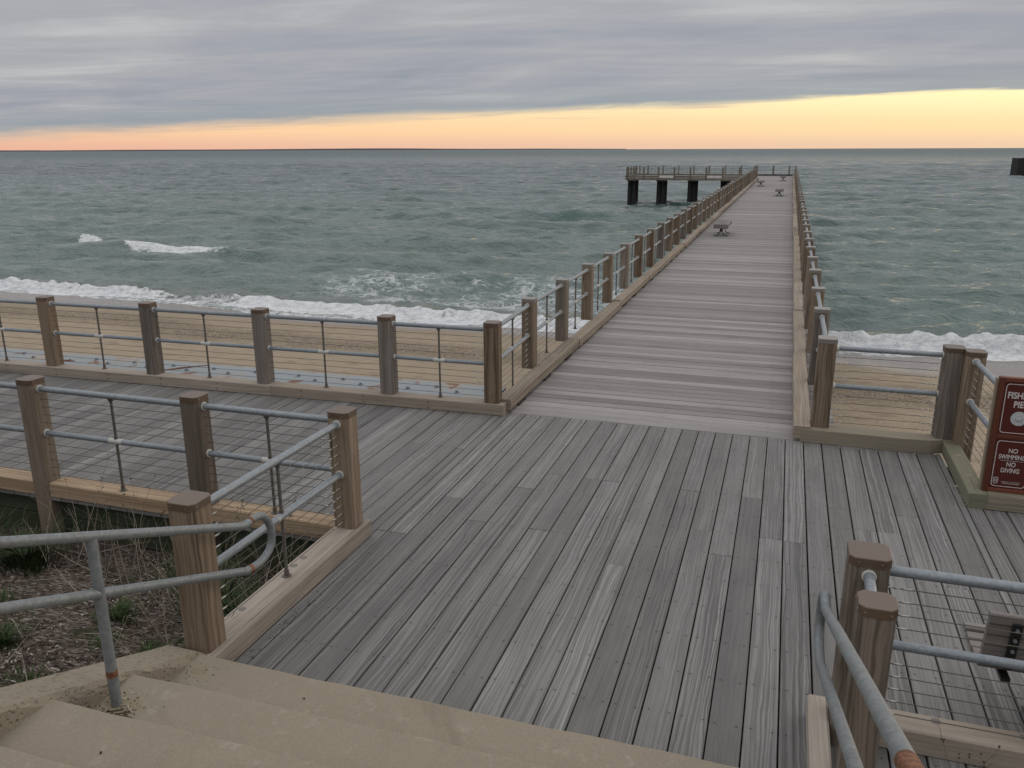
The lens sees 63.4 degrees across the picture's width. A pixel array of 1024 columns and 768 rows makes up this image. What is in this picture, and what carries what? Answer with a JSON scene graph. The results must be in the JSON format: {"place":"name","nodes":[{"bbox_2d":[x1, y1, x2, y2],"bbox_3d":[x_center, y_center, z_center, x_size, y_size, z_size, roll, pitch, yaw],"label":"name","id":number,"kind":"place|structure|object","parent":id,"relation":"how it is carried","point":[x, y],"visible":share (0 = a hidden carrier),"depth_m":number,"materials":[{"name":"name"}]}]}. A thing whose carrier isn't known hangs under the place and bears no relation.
{"place":"outdoors","nodes":[
{"label":"outdoors","id":0,"kind":"place"},
{"bbox_2d":[0,524,278,687],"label":"ground","id":1,"kind":"structure","parent":0,"point":[64,641],"depth_m":6.13,"materials":[{"name":"brown soil"}]},
{"bbox_2d":[0,578,37,614],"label":"grass tuft","id":2,"kind":"object","parent":1,"relation":"on","point":[7,594],"visible":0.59,"depth_m":6.22,"materials":[{"name":"green plant"}]},
{"bbox_2d":[0,503,38,535],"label":"leafy weed","id":3,"kind":"object","parent":1,"relation":"on","point":[8,522],"visible":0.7,"depth_m":7.53,"materials":[{"name":"green plant"}]},
{"bbox_2d":[0,611,42,652],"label":"grass tuft","id":4,"kind":"object","parent":1,"relation":"on","point":[5,635],"visible":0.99,"depth_m":5.58,"materials":[{"name":"green plant"}]},
{"bbox_2d":[1,655,63,686],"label":"grass tuft","id":5,"kind":"object","parent":1,"relation":"on","point":[24,679],"visible":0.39,"depth_m":4.84,"materials":[{"name":"green plant"}]},
{"bbox_2d":[0,510,102,577],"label":"leafy weed","id":6,"kind":"object","parent":1,"relation":"on","point":[24,557],"visible":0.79,"depth_m":6.96,"materials":[{"name":"green plant"}]},
{"bbox_2d":[22,454,109,569],"bbox_3d":[-3.829,1.088,7.035,0.734,0.954,0.562,0,16,0],"label":"dead weed","id":7,"kind":"object","parent":1,"relation":"on","point":[70,513],"visible":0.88,"depth_m":7.03,"materials":[{"name":"brown plant"}]},
{"bbox_2d":[71,617,134,655],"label":"grass tuft","id":8,"kind":"object","parent":1,"relation":"on","point":[98,640],"visible":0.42,"depth_m":5.57,"materials":[{"name":"green plant"}]},
{"bbox_2d":[61,474,155,581],"bbox_3d":[-3.511,1.202,6.990,1.070,0.777,0.678,5,17,17],"label":"dead weed","id":9,"kind":"object","parent":1,"relation":"on","point":[111,541],"visible":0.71,"depth_m":6.90,"materials":[{"name":"brown plant"}]},
{"bbox_2d":[76,592,154,632],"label":"grass tuft","id":10,"kind":"object","parent":1,"relation":"on","point":[121,610],"visible":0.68,"depth_m":6.01,"materials":[{"name":"green plant"}]},
{"bbox_2d":[0,543,268,686],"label":"wood chips","id":11,"kind":"object","parent":1,"relation":"on","point":[30,660],"visible":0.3,"depth_m":5.79,"materials":[{"name":"brown wood"}]},
{"bbox_2d":[0,517,272,682],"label":"fallen twigs","id":12,"kind":"object","parent":1,"relation":"on","point":[104,572],"visible":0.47,"depth_m":5.80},
{"bbox_2d":[107,478,167,584],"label":"dead weed","id":13,"kind":"object","parent":1,"relation":"on","point":[134,525],"visible":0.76,"depth_m":6.64,"materials":[{"name":"brown plant"}]},
{"bbox_2d":[93,634,183,656],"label":"grass tuft","id":14,"kind":"object","parent":1,"relation":"on","point":[148,647],"visible":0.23,"depth_m":5.49,"materials":[{"name":"green plant"}]},
{"bbox_2d":[165,631,183,645],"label":"grass tuft","id":15,"kind":"object","parent":1,"relation":"on","point":[178,641],"visible":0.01,"depth_m":5.64,"materials":[{"name":"plant"}]},
{"bbox_2d":[158,476,197,606],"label":"dead weed","id":16,"kind":"object","parent":1,"relation":"on","point":[166,578],"visible":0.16,"depth_m":6.26,"materials":[{"name":"brown plant"}]},
{"bbox_2d":[113,566,243,647],"bbox_3d":[-2.185,1.435,5.589,0.934,0.725,0.484,5,17,17],"label":"dead weed","id":17,"kind":"object","parent":1,"relation":"on","point":[159,632],"visible":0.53,"depth_m":5.55,"materials":[{"name":"beige plant"}]},
{"bbox_2d":[105,477,262,606],"bbox_3d":[-2.542,1.221,6.459,0.894,0.933,0.909,5,17,17],"label":"dead weed","id":18,"kind":"object","parent":1,"relation":"on","point":[171,540],"visible":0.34,"depth_m":6.45,"materials":[{"name":"brown plant"}]},
{"bbox_2d":[131,540,250,605],"bbox_3d":[-2.603,1.552,6.722,0.972,0.198,1.088,-8,18,-27],"label":"leafy weed","id":19,"kind":"object","parent":1,"relation":"on","point":[218,554],"visible":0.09,"depth_m":6.84,"materials":[{"name":"green plant"}]},
{"bbox_2d":[130,506,257,612],"bbox_3d":[-2.258,1.319,5.963,0.922,0.890,0.608,5,17,17],"label":"dead weed","id":20,"kind":"object","parent":1,"relation":"on","point":[219,569],"visible":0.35,"depth_m":5.93,"materials":[{"name":"brown plant"}]},
{"bbox_2d":[153,559,266,624],"bbox_3d":[-2.205,1.609,6.224,1.110,0.214,1.141,5,17,17],"label":"leafy weed","id":21,"kind":"object","parent":1,"relation":"on","point":[229,587],"visible":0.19,"depth_m":6.28,"materials":[{"name":"green plant"}]},
{"bbox_2d":[152,577,286,649],"bbox_3d":[-1.905,1.665,5.920,1.044,0.198,1.072,5,17,17],"label":"leafy weed","id":22,"kind":"object","parent":1,"relation":"on","point":[231,606],"visible":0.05,"depth_m":6.03,"materials":[{"name":"green plant"}]},
{"bbox_2d":[239,484,312,581],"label":"dead weed","id":23,"kind":"object","parent":1,"relation":"on","point":[292,529],"visible":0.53,"depth_m":6.52,"materials":[{"name":"brown plant"}]},
{"bbox_2d":[0,148,563,151],"bbox_3d":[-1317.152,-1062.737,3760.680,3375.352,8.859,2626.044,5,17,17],"label":"shore","id":24,"kind":"structure","parent":0,"point":[270,149],"depth_m":3952.14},
{"bbox_2d":[0,372,1023,767],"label":"boardwalk","id":25,"kind":"structure","parent":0,"point":[542,540],"depth_m":6.53,"materials":[{"name":"grey wood"}]},
{"bbox_2d":[0,375,362,560],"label":"cable railing","id":26,"kind":"object","parent":25,"relation":"on","point":[196,407],"visible":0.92,"depth_m":7.13,"materials":[{"name":"brown wood"}]},
{"bbox_2d":[99,591,320,753],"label":"litter","id":27,"kind":"object","parent":25,"relation":"on","point":[125,711],"visible":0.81,"depth_m":4.16,"materials":[{"name":"brown plant"}]},
{"bbox_2d":[0,295,507,415],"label":"cable railing","id":28,"kind":"object","parent":25,"relation":"on","point":[388,393],"visible":1,"depth_m":10.77,"materials":[{"name":"brown wood"}]},
{"bbox_2d":[167,420,371,660],"bbox_3d":[-1.627,1.115,5.834,0.247,1.376,2.180,5,17,17],"label":"cable railing","id":29,"kind":"object","parent":25,"relation":"on","point":[209,629],"visible":0.92,"depth_m":5.40,"materials":[{"name":"brown wood"}]},
{"bbox_2d":[0,645,736,767],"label":"concrete steps","id":30,"kind":"structure","parent":25,"relation":"on","point":[237,715],"depth_m":4.06,"materials":[{"name":"beige concrete"}]},
{"bbox_2d":[0,512,275,707],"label":"handrail","id":31,"kind":"object","parent":30,"relation":"on","point":[99,593],"visible":0.99,"depth_m":4.08,"materials":[{"name":"grey metal"}]},
{"bbox_2d":[104,668,205,713],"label":"blown sand","id":32,"kind":"structure","parent":30,"relation":"on","point":[198,671],"depth_m":4.20,"materials":[{"name":"beige sand"}]},
{"bbox_2d":[814,590,923,767],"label":"handrail","id":33,"kind":"object","parent":30,"relation":"on","point":[903,754],"visible":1,"depth_m":2.78,"materials":[{"name":"grey metal"}]},
{"bbox_2d":[793,344,965,453],"bbox_3d":[3.882,0.112,8.827,1.585,1.122,0.317,5,17,17],"label":"cable railing","id":34,"kind":"object","parent":25,"relation":"on","point":[946,393],"visible":0.98,"depth_m":8.74,"materials":[{"name":"brown wood"}]},
{"bbox_2d":[806,540,1023,767],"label":"cable railing","id":35,"kind":"object","parent":25,"relation":"on","point":[869,614],"visible":0.88,"depth_m":4.20,"materials":[{"name":"brown wood"}]},
{"bbox_2d":[941,348,1023,513],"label":"cable railing","id":36,"kind":"object","parent":25,"relation":"on","point":[956,452],"visible":0.77,"depth_m":8.26,"materials":[{"name":"brown wood"}]},
{"bbox_2d":[978,376,1023,494],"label":"notice board","id":37,"kind":"object","parent":36,"relation":"on","point":[1002,467],"visible":1,"depth_m":7.26,"materials":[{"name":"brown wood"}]},
{"bbox_2d":[963,611,1023,710],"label":"bench","id":38,"kind":"object","parent":25,"relation":"on","point":[1000,637],"visible":0.74,"depth_m":4.35,"materials":[{"name":"grey wood"}]},
{"bbox_2d":[0,148,1023,360],"bbox_3d":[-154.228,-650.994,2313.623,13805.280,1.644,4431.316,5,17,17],"label":"sea","id":39,"kind":"structure","parent":0,"point":[919,249],"depth_m":63.65,"materials":[{"name":"liquid"}]},
{"bbox_2d":[501,175,833,445],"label":"pier","id":40,"kind":"structure","parent":39,"relation":"in","point":[701,328],"depth_m":13.44,"materials":[{"name":"grey wood"}]},
{"bbox_2d":[502,168,757,388],"bbox_3d":[12.440,-10.942,47.572,0.199,1.144,82.050,5,17,17],"label":"cable railing","id":41,"kind":"object","parent":40,"relation":"on","point":[677,227],"visible":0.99,"depth_m":16.37,"materials":[{"name":"brown wood"}]},
{"bbox_2d":[713,220,731,235],"bbox_3d":[7.789,-5.755,30.663,0.520,0.447,1.850,5,17,17],"label":"bench","id":42,"kind":"object","parent":40,"relation":"on","point":[721,225],"visible":1,"depth_m":30.15,"materials":[{"name":"grey wood"}]},
{"bbox_2d":[757,166,794,175],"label":"cable railing","id":43,"kind":"object","parent":40,"relation":"on","point":[772,171],"visible":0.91,"depth_m":93.09,"materials":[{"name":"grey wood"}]},
{"bbox_2d":[775,188,783,195],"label":"bench","id":44,"kind":"object","parent":40,"relation":"on","point":[778,190],"visible":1,"depth_m":54.66,"materials":[{"name":"grey wood"}]},
{"bbox_2d":[794,166,837,427],"bbox_3d":[17.322,-11.769,50.166,0.200,1.002,90.202,5,17,17],"label":"cable railing","id":45,"kind":"object","parent":40,"relation":"on","point":[821,346],"visible":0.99,"depth_m":10.64,"materials":[{"name":"brown wood"}]},
{"bbox_2d":[625,175,757,205],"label":"landing platform","id":46,"kind":"structure","parent":39,"relation":"in","point":[661,194],"depth_m":90.37,"materials":[{"name":"brown wood"}]},
{"bbox_2d":[625,165,637,176],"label":"cable railing","id":47,"kind":"object","parent":46,"relation":"on","point":[631,169],"visible":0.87,"depth_m":93.75,"materials":[{"name":"grey wood"}]},
{"bbox_2d":[626,167,754,180],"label":"cable railing","id":48,"kind":"object","parent":46,"relation":"on","point":[689,176],"visible":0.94,"depth_m":88.39,"materials":[{"name":"grey wood"}]},
{"bbox_2d":[634,165,756,175],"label":"cable railing","id":49,"kind":"object","parent":46,"relation":"on","point":[693,166],"visible":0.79,"depth_m":95.63,"materials":[{"name":"grey wood"}]},
{"bbox_2d":[1010,158,1023,175],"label":"mooring caisson","id":50,"kind":"object","parent":39,"relation":"in","point":[1017,166],"visible":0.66,"depth_m":175.25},
{"bbox_2d":[0,291,1023,486],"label":"beach","id":51,"kind":"structure","parent":0,"point":[1006,368],"depth_m":22.58,"materials":[{"name":"beige sand"}]},
{"bbox_2d":[0,348,505,398],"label":"seawall cap","id":52,"kind":"object","parent":51,"relation":"on","point":[84,360],"visible":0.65,"depth_m":12.23,"materials":[{"name":"concrete"}]},
{"bbox_2d":[0,0,1023,149],"label":"sky","id":53,"kind":"structure","parent":0,"point":[75,74],"materials":[{"name":"grey"}]},
{"bbox_2d":[512,487,988,767],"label":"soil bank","id":54,"kind":"structure","parent":0,"point":[747,678],"depth_m":5.91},
{"bbox_2d":[926,700,1005,767],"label":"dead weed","id":55,"kind":"object","parent":54,"relation":"on","point":[943,739],"visible":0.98,"depth_m":4.22,"materials":[{"name":"brown plant"}]}
]}

